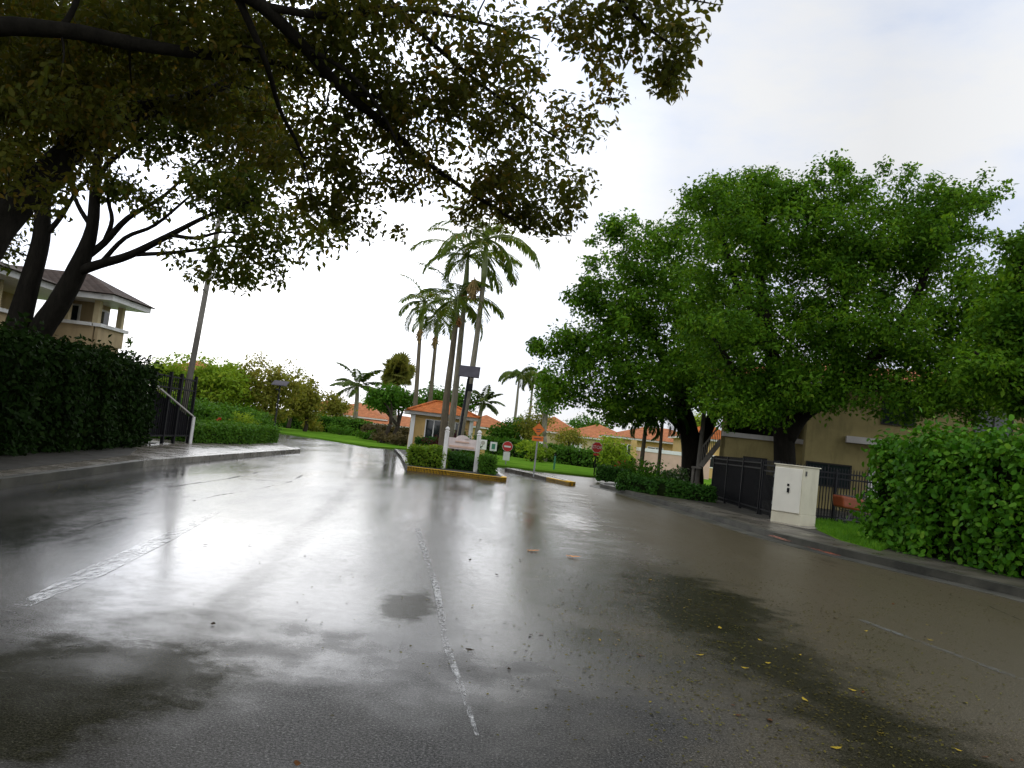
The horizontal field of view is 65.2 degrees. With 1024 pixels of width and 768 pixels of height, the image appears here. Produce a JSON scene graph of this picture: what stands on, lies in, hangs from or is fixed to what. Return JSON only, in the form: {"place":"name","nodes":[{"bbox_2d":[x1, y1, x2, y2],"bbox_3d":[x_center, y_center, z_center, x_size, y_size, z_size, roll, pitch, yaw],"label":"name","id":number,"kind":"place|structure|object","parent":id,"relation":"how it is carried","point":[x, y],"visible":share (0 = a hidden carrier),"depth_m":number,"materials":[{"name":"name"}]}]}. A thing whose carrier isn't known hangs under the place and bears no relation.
{"place":"outdoors","nodes":[
{"label":"outdoors","id":0,"kind":"place"},
{"bbox_2d":[0,446,136,470],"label":"planting bed","id":1,"kind":"object","parent":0,"point":[8,462],"visible":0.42,"depth_m":15.66,"materials":[{"name":"soil"}]},
{"bbox_2d":[0,0,722,260],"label":"shade tree","id":2,"kind":"object","parent":1,"relation":"on","point":[73,91],"visible":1,"depth_m":10.42,"materials":[{"name":"green plant"}]},
{"bbox_2d":[0,438,295,475],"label":"sidewalk","id":3,"kind":"structure","parent":0,"point":[167,448],"depth_m":22.02,"materials":[{"name":"concrete"}]},
{"bbox_2d":[143,368,197,443],"bbox_3d":[-10.758,0.760,25.342,0.220,2.250,3.392,7,-4,-1],"label":"metal fence","id":4,"kind":"object","parent":3,"relation":"on","point":[172,421],"visible":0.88,"depth_m":25.48,"materials":[{"name":"metal"}]},
{"bbox_2d":[180,193,222,413],"bbox_3d":[-10.990,-2.626,28.917,2.002,9.409,0.235,6,-4,0],"label":"utility pole","id":5,"kind":"object","parent":3,"relation":"on","point":[192,362],"visible":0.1,"depth_m":28.79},
{"bbox_2d":[152,418,280,443],"bbox_3d":[-11.758,1.857,31.901,3.107,0.949,9.323,6,-4,0],"label":"hedge","id":6,"kind":"object","parent":3,"relation":"on","point":[207,431],"visible":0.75,"depth_m":30.05,"materials":[{"name":"green plant"}]},
{"bbox_2d":[277,427,711,485],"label":"lawn","id":7,"kind":"structure","parent":0,"point":[528,465],"depth_m":52.44,"materials":[{"name":"green plant"}]},
{"bbox_2d":[233,355,311,422],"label":"tree","id":8,"kind":"object","parent":7,"relation":"on","point":[268,394],"visible":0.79,"depth_m":63.21,"materials":[{"name":"plant"}]},
{"bbox_2d":[245,349,319,427],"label":"tree","id":9,"kind":"object","parent":7,"relation":"on","point":[289,422],"visible":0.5,"depth_m":75.97,"materials":[{"name":"plant"}]},
{"bbox_2d":[279,370,327,431],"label":"tree","id":10,"kind":"object","parent":7,"relation":"on","point":[308,410],"visible":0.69,"depth_m":69.25,"materials":[{"name":"plant"}]},
{"bbox_2d":[300,418,324,431],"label":"shrub","id":11,"kind":"object","parent":7,"relation":"on","point":[313,428],"visible":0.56,"depth_m":73.46,"materials":[{"name":"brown plant"}]},
{"bbox_2d":[261,408,373,435],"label":"hedge","id":12,"kind":"object","parent":7,"relation":"on","point":[356,423],"visible":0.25,"depth_m":76.66,"materials":[{"name":"plant"}]},
{"bbox_2d":[319,390,357,418],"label":"tree","id":13,"kind":"object","parent":7,"relation":"on","point":[336,406],"visible":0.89,"depth_m":79.44,"materials":[{"name":"plant"}]},
{"bbox_2d":[325,422,358,434],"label":"shrub","id":14,"kind":"object","parent":7,"relation":"on","point":[334,428],"visible":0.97,"depth_m":72.96,"materials":[{"name":"green plant"}]},
{"bbox_2d":[328,362,382,418],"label":"coconut palm","id":15,"kind":"object","parent":7,"relation":"on","point":[362,378],"visible":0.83,"depth_m":83.69,"materials":[{"name":"green plant"}]},
{"bbox_2d":[352,429,376,440],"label":"shrub","id":16,"kind":"object","parent":7,"relation":"on","point":[360,434],"visible":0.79,"depth_m":65.41,"materials":[{"name":"green plant"}]},
{"bbox_2d":[342,403,387,420],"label":"house","id":17,"kind":"structure","parent":7,"relation":"on","point":[364,412],"depth_m":100.28,"materials":[{"name":"tile"}]},
{"bbox_2d":[360,382,406,442],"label":"tree","id":18,"kind":"object","parent":7,"relation":"on","point":[380,396],"visible":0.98,"depth_m":59.69,"materials":[{"name":"plant"}]},
{"bbox_2d":[360,423,408,444],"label":"hedge","id":19,"kind":"object","parent":7,"relation":"on","point":[379,427],"visible":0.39,"depth_m":66.03,"materials":[{"name":"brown plant"}]},
{"bbox_2d":[367,429,402,443],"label":"shrub","id":20,"kind":"object","parent":7,"relation":"on","point":[382,437],"visible":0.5,"depth_m":59.27,"materials":[{"name":"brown plant"}]},
{"bbox_2d":[364,416,410,427],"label":"house","id":21,"kind":"structure","parent":7,"relation":"on","point":[405,421],"depth_m":99.05,"materials":[{"name":"beige paint"}]},
{"bbox_2d":[360,383,424,434],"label":"tree","id":22,"kind":"object","parent":7,"relation":"on","point":[406,402],"visible":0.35,"depth_m":61.68,"materials":[{"name":"plant"}]},
{"bbox_2d":[383,431,407,445],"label":"shrub","id":23,"kind":"object","parent":7,"relation":"on","point":[401,440],"visible":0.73,"depth_m":57.33,"materials":[{"name":"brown plant"}]},
{"bbox_2d":[379,351,415,426],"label":"cabbage palm","id":24,"kind":"object","parent":7,"relation":"on","point":[399,369],"visible":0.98,"depth_m":69.42,"materials":[{"name":"green plant"}]},
{"bbox_2d":[397,274,454,405],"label":"royal palm","id":25,"kind":"object","parent":7,"relation":"on","point":[418,305],"visible":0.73,"depth_m":58.08,"materials":[{"name":"green plant"}]},
{"bbox_2d":[411,299,466,401],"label":"royal palm","id":26,"kind":"object","parent":7,"relation":"on","point":[434,347],"visible":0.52,"depth_m":60.09,"materials":[{"name":"green plant"}]},
{"bbox_2d":[418,381,479,413],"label":"tree","id":27,"kind":"object","parent":7,"relation":"on","point":[438,394],"visible":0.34,"depth_m":65.28,"materials":[{"name":"plant"}]},
{"bbox_2d":[459,385,505,439],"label":"coconut palm","id":28,"kind":"object","parent":7,"relation":"on","point":[485,398],"visible":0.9,"depth_m":65.83,"materials":[{"name":"green plant"}]},
{"bbox_2d":[472,415,505,439],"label":"house","id":29,"kind":"structure","parent":7,"relation":"on","point":[487,421],"depth_m":80.75,"materials":[{"name":"tile"}]},
{"bbox_2d":[502,441,512,463],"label":"traffic sign","id":30,"kind":"object","parent":7,"relation":"on","point":[507,446],"visible":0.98,"depth_m":43.23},
{"bbox_2d":[480,434,542,458],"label":"hedge","id":31,"kind":"object","parent":7,"relation":"on","point":[500,450],"visible":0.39,"depth_m":63.81,"materials":[{"name":"plant"}]},
{"bbox_2d":[485,413,540,440],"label":"tree","id":32,"kind":"object","parent":7,"relation":"on","point":[508,430],"visible":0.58,"depth_m":67.10,"materials":[{"name":"plant"}]},
{"bbox_2d":[498,366,537,421],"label":"bent palm","id":33,"kind":"object","parent":7,"relation":"on","point":[523,375],"visible":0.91,"depth_m":71.86,"materials":[{"name":"green plant"}]},
{"bbox_2d":[514,439,548,461],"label":"shrub","id":34,"kind":"object","parent":7,"relation":"on","point":[527,445],"visible":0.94,"depth_m":55.63,"materials":[{"name":"green plant"}]},
{"bbox_2d":[512,398,557,441],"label":"tree","id":35,"kind":"object","parent":7,"relation":"on","point":[530,432],"visible":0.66,"depth_m":65.61,"materials":[{"name":"plant"}]},
{"bbox_2d":[527,442,555,461],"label":"shrub","id":36,"kind":"object","parent":7,"relation":"on","point":[548,451],"visible":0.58,"depth_m":56.56,"materials":[{"name":"green plant"}]},
{"bbox_2d":[527,362,574,461],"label":"tree","id":37,"kind":"object","parent":7,"relation":"on","point":[545,416],"visible":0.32,"depth_m":59.84,"materials":[{"name":"green plant"}]},
{"bbox_2d":[539,416,573,444],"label":"house","id":38,"kind":"structure","parent":7,"relation":"on","point":[557,426],"depth_m":93.71,"materials":[{"name":"beige paint"}]},
{"bbox_2d":[548,423,589,447],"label":"tree","id":39,"kind":"object","parent":7,"relation":"on","point":[569,436],"visible":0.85,"depth_m":73.47,"materials":[{"name":"plant"}]},
{"bbox_2d":[557,424,615,449],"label":"house","id":40,"kind":"structure","parent":7,"relation":"on","point":[591,431],"depth_m":90.47,"materials":[{"name":"tile"}]},
{"bbox_2d":[541,442,634,468],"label":"hedge","id":41,"kind":"object","parent":7,"relation":"on","point":[573,455],"visible":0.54,"depth_m":57.86,"materials":[{"name":"green plant"}]},
{"bbox_2d":[565,413,610,427],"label":"tree","id":42,"kind":"object","parent":7,"relation":"on","point":[579,423],"visible":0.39,"depth_m":119.25,"materials":[{"name":"plant"}]},
{"bbox_2d":[592,442,601,474],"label":"stop sign","id":43,"kind":"object","parent":7,"relation":"on","point":[596,447],"visible":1,"depth_m":42.36,"materials":[{"name":"red metal"}]},
{"bbox_2d":[592,432,638,465],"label":"bush","id":44,"kind":"object","parent":7,"relation":"on","point":[613,451],"visible":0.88,"depth_m":51.59,"materials":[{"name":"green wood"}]},
{"bbox_2d":[598,427,676,457],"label":"house","id":45,"kind":"structure","parent":7,"relation":"on","point":[667,443],"depth_m":75.00,"materials":[{"name":"beige paint"}]},
{"bbox_2d":[525,165,796,485],"bbox_3d":[7.404,-3.154,37.446,12.230,15.874,8.766,9,-4,-28],"label":"oak tree","id":46,"kind":"object","parent":7,"relation":"on","point":[669,372],"visible":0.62,"depth_m":36.18,"materials":[{"name":"green plant"}]},
{"bbox_2d":[635,404,689,473],"bbox_3d":[7.172,2.723,38.063,3.066,4.201,2.351,6,-4,0],"label":"thin palm","id":47,"kind":"object","parent":7,"relation":"on","point":[674,429],"visible":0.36,"depth_m":37.47,"materials":[{"name":"green plant"}]},
{"bbox_2d":[630,440,710,478],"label":"garden wall","id":48,"kind":"structure","parent":7,"relation":"on","point":[672,459],"depth_m":62.95,"materials":[{"name":"beige paint"}]},
{"bbox_2d":[668,427,720,478],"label":"house","id":49,"kind":"structure","parent":7,"relation":"on","point":[677,444],"depth_m":67.25,"materials":[{"name":"beige paint"}]},
{"bbox_2d":[0,433,1023,767],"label":"road","id":50,"kind":"structure","parent":0,"point":[136,661],"depth_m":6.19,"materials":[{"name":"asphalt"}]},
{"bbox_2d":[0,460,143,488],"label":"kerb","id":51,"kind":"structure","parent":50,"relation":"on","point":[8,481],"depth_m":13.24,"materials":[{"name":"concrete"}]},
{"bbox_2d":[0,261,154,351],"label":"house","id":52,"kind":"structure","parent":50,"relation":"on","point":[95,302],"depth_m":28.66,"materials":[{"name":"beige paint"}]},
{"bbox_2d":[70,303,81,320],"bbox_3d":[-16.220,-2.512,29.278,0.800,0.900,0.110,6,-4,0],"label":"window","id":53,"kind":"structure","parent":52,"relation":"in","point":[76,308],"depth_m":29.24,"materials":[{"name":"black glass"}]},
{"bbox_2d":[28,512,218,603],"bbox_3d":[-3.740,1.664,8.462,0.220,0.001,6.128,7,-4,-7],"label":"road marking","id":54,"kind":"object","parent":50,"relation":"on","point":[102,569],"visible":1,"depth_m":7.23,"materials":[{"name":"grey"}]},
{"bbox_2d":[148,351,244,405],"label":"tree","id":55,"kind":"object","parent":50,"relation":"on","point":[206,376],"visible":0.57,"depth_m":59.17,"materials":[{"name":"plant"}]},
{"bbox_2d":[198,403,235,421],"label":"shrub","id":56,"kind":"object","parent":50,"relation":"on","point":[224,417],"visible":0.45,"depth_m":39.71,"materials":[{"name":"green plant"}]},
{"bbox_2d":[139,443,299,466],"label":"kerb","id":57,"kind":"structure","parent":50,"relation":"on","point":[171,460],"depth_m":21.76,"materials":[{"name":"concrete"}]},
{"bbox_2d":[183,355,264,411],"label":"tree","id":58,"kind":"object","parent":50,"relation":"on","point":[237,399],"visible":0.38,"depth_m":61.13,"materials":[{"name":"plant"}]},
{"bbox_2d":[225,410,261,424],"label":"shrub","id":59,"kind":"object","parent":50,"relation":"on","point":[246,418],"visible":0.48,"depth_m":42.46,"materials":[{"name":"green plant"}]},
{"bbox_2d":[249,416,282,429],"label":"shrub","id":60,"kind":"object","parent":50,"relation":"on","point":[258,419],"visible":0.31,"depth_m":44.07,"materials":[{"name":"green plant"}]},
{"bbox_2d":[271,380,288,425],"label":"solar lamp","id":61,"kind":"object","parent":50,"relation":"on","point":[280,383],"visible":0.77,"depth_m":58.04,"materials":[{"name":"black metal"}]},
{"bbox_2d":[414,527,478,734],"bbox_3d":[-0.808,1.971,8.067,0.106,0.001,8.202,7,-4,-8],"label":"road marking","id":62,"kind":"object","parent":50,"relation":"on","point":[437,594],"visible":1,"depth_m":7.14,"materials":[{"name":"grey"}]},
{"bbox_2d":[394,449,506,481],"bbox_3d":[-2.758,3.700,37.277,4.970,0.172,20.143,7,-4,-9],"label":"planting bed","id":63,"kind":"object","parent":50,"relation":"on","point":[404,452],"visible":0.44,"depth_m":27.78,"materials":[{"name":"concrete"}]},
{"bbox_2d":[405,443,450,468],"bbox_3d":[-3.128,2.680,30.045,1.718,0.934,2.515,6,-4,0],"label":"hedge","id":64,"kind":"object","parent":63,"relation":"on","point":[431,456],"visible":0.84,"depth_m":29.07,"materials":[{"name":"green plant"}]},
{"bbox_2d":[403,400,480,448],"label":"guardhouse","id":65,"kind":"structure","parent":63,"relation":"on","point":[425,420],"depth_m":46.88,"materials":[{"name":"beige paint"}]},
{"bbox_2d":[424,419,440,437],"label":"window","id":66,"kind":"structure","parent":65,"relation":"in","point":[432,426],"depth_m":46.89,"materials":[{"name":"grey glass"}]},
{"bbox_2d":[414,435,482,448],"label":"hedge","id":67,"kind":"object","parent":63,"relation":"on","point":[418,441],"visible":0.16,"depth_m":44.56,"materials":[{"name":"green plant"}]},
{"bbox_2d":[415,262,504,445],"bbox_3d":[-2.956,-1.001,39.083,4.667,9.353,4.648,6,-4,0],"label":"royal palm","id":68,"kind":"object","parent":63,"relation":"on","point":[455,318],"visible":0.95,"depth_m":39.05,"materials":[{"name":"green plant"}]},
{"bbox_2d":[442,427,481,471],"bbox_3d":[-1.844,2.386,29.259,1.384,1.543,0.200,7,-4,-10],"label":"entrance sign","id":69,"kind":"object","parent":63,"relation":"on","point":[462,442],"visible":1,"depth_m":29.24,"materials":[{"name":"white paint"}]},
{"bbox_2d":[446,449,479,471],"bbox_3d":[-1.984,2.904,30.567,1.773,0.876,2.234,6,-4,0],"label":"hedge","id":70,"kind":"object","parent":63,"relation":"on","point":[461,461],"visible":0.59,"depth_m":29.80,"materials":[{"name":"green plant"}]},
{"bbox_2d":[409,225,522,450],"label":"royal palm","id":71,"kind":"object","parent":63,"relation":"on","point":[491,276],"visible":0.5,"depth_m":40.13,"materials":[{"name":"green plant"}]},
{"bbox_2d":[455,365,480,453],"bbox_3d":[-2.193,1.387,36.954,0.960,4.502,0.371,6,-4,0],"label":"solar lamp","id":72,"kind":"object","parent":63,"relation":"on","point":[469,372],"visible":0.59,"depth_m":36.98,"materials":[{"name":"black metal"}]},
{"bbox_2d":[426,205,540,450],"bbox_3d":[-1.825,-2.339,38.048,5.679,12.124,5.503,6,-4,0],"label":"royal palm","id":73,"kind":"object","parent":63,"relation":"on","point":[474,290],"visible":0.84,"depth_m":38.17,"materials":[{"name":"green plant"}]},
{"bbox_2d":[476,451,498,474],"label":"hedge","id":74,"kind":"object","parent":63,"relation":"on","point":[487,464],"visible":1,"depth_m":28.71,"materials":[{"name":"green plant"}]},
{"bbox_2d":[407,466,506,481],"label":"kerb","id":75,"kind":"structure","parent":50,"relation":"on","point":[500,478],"depth_m":27.71,"materials":[{"name":"yellow paint"}]},
{"bbox_2d":[32,479,1023,767],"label":"leaf litter","id":76,"kind":"object","parent":50,"relation":"on","point":[766,673],"visible":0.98,"depth_m":5.72,"materials":[{"name":"plant"}]},
{"bbox_2d":[505,468,575,485],"bbox_3d":[1.340,3.922,33.650,1.246,0.165,7.792,8,-4,-18],"label":"median","id":77,"kind":"object","parent":50,"relation":"on","point":[537,477],"visible":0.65,"depth_m":32.98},
{"bbox_2d":[532,423,544,476],"bbox_3d":[0.948,2.564,31.075,0.490,2.098,0.086,6,-4,0],"label":"warning sign","id":78,"kind":"object","parent":77,"relation":"on","point":[538,429],"visible":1,"depth_m":31.08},
{"bbox_2d":[594,463,631,482],"bbox_3d":[4.560,4.046,35.943,1.685,0.866,1.697,6,-4,13],"label":"hedge","id":79,"kind":"object","parent":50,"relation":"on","point":[606,473],"visible":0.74,"depth_m":35.38,"materials":[{"name":"green plant"}]},
{"bbox_2d":[611,457,656,476],"bbox_3d":[5.616,3.960,37.394,2.241,1.290,2.055,6,-4,0],"label":"shrub","id":80,"kind":"object","parent":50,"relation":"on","point":[628,464],"visible":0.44,"depth_m":37.05,"materials":[{"name":"green plant"}]},
{"bbox_2d":[621,397,664,469],"bbox_3d":[6.377,2.703,38.361,2.833,4.103,2.862,6,-4,13],"label":"thin palm","id":81,"kind":"object","parent":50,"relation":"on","point":[632,433],"visible":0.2,"depth_m":38.35,"materials":[{"name":"green plant"}]},
{"bbox_2d":[632,459,677,480],"bbox_3d":[6.527,4.099,36.787,2.332,1.387,2.455,6,-4,0],"label":"shrub","id":82,"kind":"object","parent":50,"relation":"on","point":[645,470],"visible":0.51,"depth_m":36.46,"materials":[{"name":"green plant"}]},
{"bbox_2d":[651,464,693,483],"bbox_3d":[7.471,4.282,36.885,2.282,1.243,2.278,6,-4,0],"label":"shrub","id":83,"kind":"object","parent":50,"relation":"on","point":[680,471],"visible":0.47,"depth_m":36.60,"materials":[{"name":"green plant"}]},
{"bbox_2d":[694,356,714,484],"bbox_3d":[8.734,1.726,36.159,0.324,6.270,1.050,6,-4,0],"label":"light pole","id":84,"kind":"object","parent":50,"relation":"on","point":[699,454],"visible":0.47,"depth_m":36.38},
{"bbox_2d":[590,485,1023,602],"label":"gutter","id":85,"kind":"object","parent":50,"relation":"on","point":[999,594],"visible":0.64,"depth_m":15.27,"materials":[{"name":"concrete"}]},
{"bbox_2d":[600,483,1023,597],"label":"kerb","id":86,"kind":"structure","parent":50,"relation":"on","point":[1008,589],"depth_m":14.96,"materials":[{"name":"concrete"}]},
{"bbox_2d":[691,364,1023,513],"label":"apartment building","id":87,"kind":"structure","parent":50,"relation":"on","point":[838,442],"depth_m":32.71,"materials":[{"name":"yellow paint"}]},
{"bbox_2d":[806,461,851,488],"bbox_3d":[12.886,3.708,32.644,1.760,0.960,0.080,5,-4,16],"label":"window","id":88,"kind":"structure","parent":87,"relation":"in","point":[828,465],"depth_m":32.60,"materials":[{"name":"black glass"}]},
{"bbox_2d":[881,401,915,426],"bbox_3d":[15.548,1.154,32.162,1.260,1.060,0.080,5,-4,16],"label":"window","id":89,"kind":"structure","parent":87,"relation":"in","point":[883,421],"depth_m":32.21,"materials":[{"name":"black glass"}]},
{"bbox_2d":[973,409,1013,437],"bbox_3d":[18.792,1.560,31.223,1.360,1.160,0.080,5,-4,16],"label":"window","id":90,"kind":"structure","parent":87,"relation":"in","point":[995,423],"depth_m":31.19,"materials":[{"name":"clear glass"}]},
{"bbox_2d":[1,0,1023,431],"label":"sky","id":91,"kind":"structure","parent":0,"point":[938,85],"materials":[{"name":"white"}]},
{"bbox_2d":[711,456,764,513],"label":"metal gate","id":92,"kind":"structure","parent":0,"point":[736,480],"depth_m":26.19,"materials":[{"name":"metal"}]},
{"bbox_2d":[605,484,1023,578],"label":"verge","id":93,"kind":"structure","parent":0,"point":[731,507],"depth_m":24.24,"materials":[{"name":"plant"}]},
{"bbox_2d":[614,470,717,502],"bbox_3d":[5.453,3.656,28.409,3.952,0.825,1.864,4,-5,35],"label":"hedge","id":94,"kind":"object","parent":93,"relation":"on","point":[673,488],"visible":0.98,"depth_m":27.80,"materials":[{"name":"green plant"}]},
{"bbox_2d":[758,460,782,515],"bbox_3d":[7.358,2.974,22.794,0.075,1.630,1.675,6,-4,3],"label":"picket fence","id":95,"kind":"object","parent":93,"relation":"on","point":[763,488],"visible":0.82,"depth_m":23.11,"materials":[{"name":"black metal"}]},
{"bbox_2d":[749,518,816,529],"bbox_3d":[7.326,3.682,20.802,1.500,0.084,1.700,10,-5,-38],"label":"concrete pad","id":96,"kind":"object","parent":93,"relation":"on","point":[803,527],"visible":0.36,"depth_m":20.39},
{"bbox_2d":[770,463,820,525],"bbox_3d":[7.417,2.900,20.985,0.848,1.529,0.890,10,-5,-38],"label":"utility cabinet","id":97,"kind":"object","parent":96,"relation":"on","point":[795,492],"visible":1,"depth_m":20.70,"materials":[{"name":"white metal"}]},
{"bbox_2d":[769,461,877,520],"bbox_3d":[10.586,3.432,24.099,7.055,1.630,0.075,8,-4,-24],"label":"picket fence","id":98,"kind":"object","parent":93,"relation":"on","point":[835,479],"visible":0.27,"depth_m":23.63,"materials":[{"name":"black metal"}]},
{"bbox_2d":[663,148,1019,464],"bbox_3d":[10.950,-2.020,27.410,12.143,13.087,8.506,6,-4,0],"label":"oak tree","id":99,"kind":"object","parent":93,"relation":"on","point":[852,350],"visible":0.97,"depth_m":26.63,"materials":[{"name":"green plant"}]},
{"bbox_2d":[846,406,1023,577],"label":"hedge","id":100,"kind":"object","parent":93,"relation":"on","point":[953,497],"visible":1,"depth_m":15.56,"materials":[{"name":"green plant"}]},
{"bbox_2d":[927,222,1023,422],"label":"oak tree","id":101,"kind":"object","parent":93,"relation":"on","point":[995,367],"visible":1,"depth_m":19.84,"materials":[{"name":"green plant"}]},
{"bbox_2d":[609,485,1023,587],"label":"sidewalk","id":102,"kind":"structure","parent":0,"point":[807,535],"depth_m":16.36,"materials":[{"name":"concrete"}]},
{"bbox_2d":[815,517,887,550],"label":"lawn","id":103,"kind":"structure","parent":0,"point":[849,542],"depth_m":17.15,"materials":[{"name":"green plant"}]},
{"bbox_2d":[833,492,869,523],"bbox_3d":[9.734,3.554,22.861,1.112,1.000,0.549,7,-4,-12],"label":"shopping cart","id":104,"kind":"object","parent":103,"relation":"on","point":[842,501],"visible":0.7,"depth_m":22.61,"materials":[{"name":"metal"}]},
{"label":"planting bed","id":105,"kind":"structure","parent":0,"visible":0},
{"bbox_2d":[0,312,169,456],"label":"hedge","id":106,"kind":"object","parent":105,"relation":"on","point":[60,394],"visible":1,"depth_m":17.16,"materials":[{"name":"green plant"}]},
{"bbox_2d":[0,0,357,338],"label":"shade tree","id":107,"kind":"object","parent":105,"relation":"on","point":[52,312],"visible":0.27,"depth_m":17.73,"materials":[{"name":"green plant"}]},
{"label":"lawn","id":108,"kind":"structure","parent":0,"visible":0},
{"bbox_2d":[163,394,274,424],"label":"hedge","id":109,"kind":"object","parent":108,"relation":"on","point":[198,407],"visible":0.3,"depth_m":42.17,"materials":[{"name":"green plant"}]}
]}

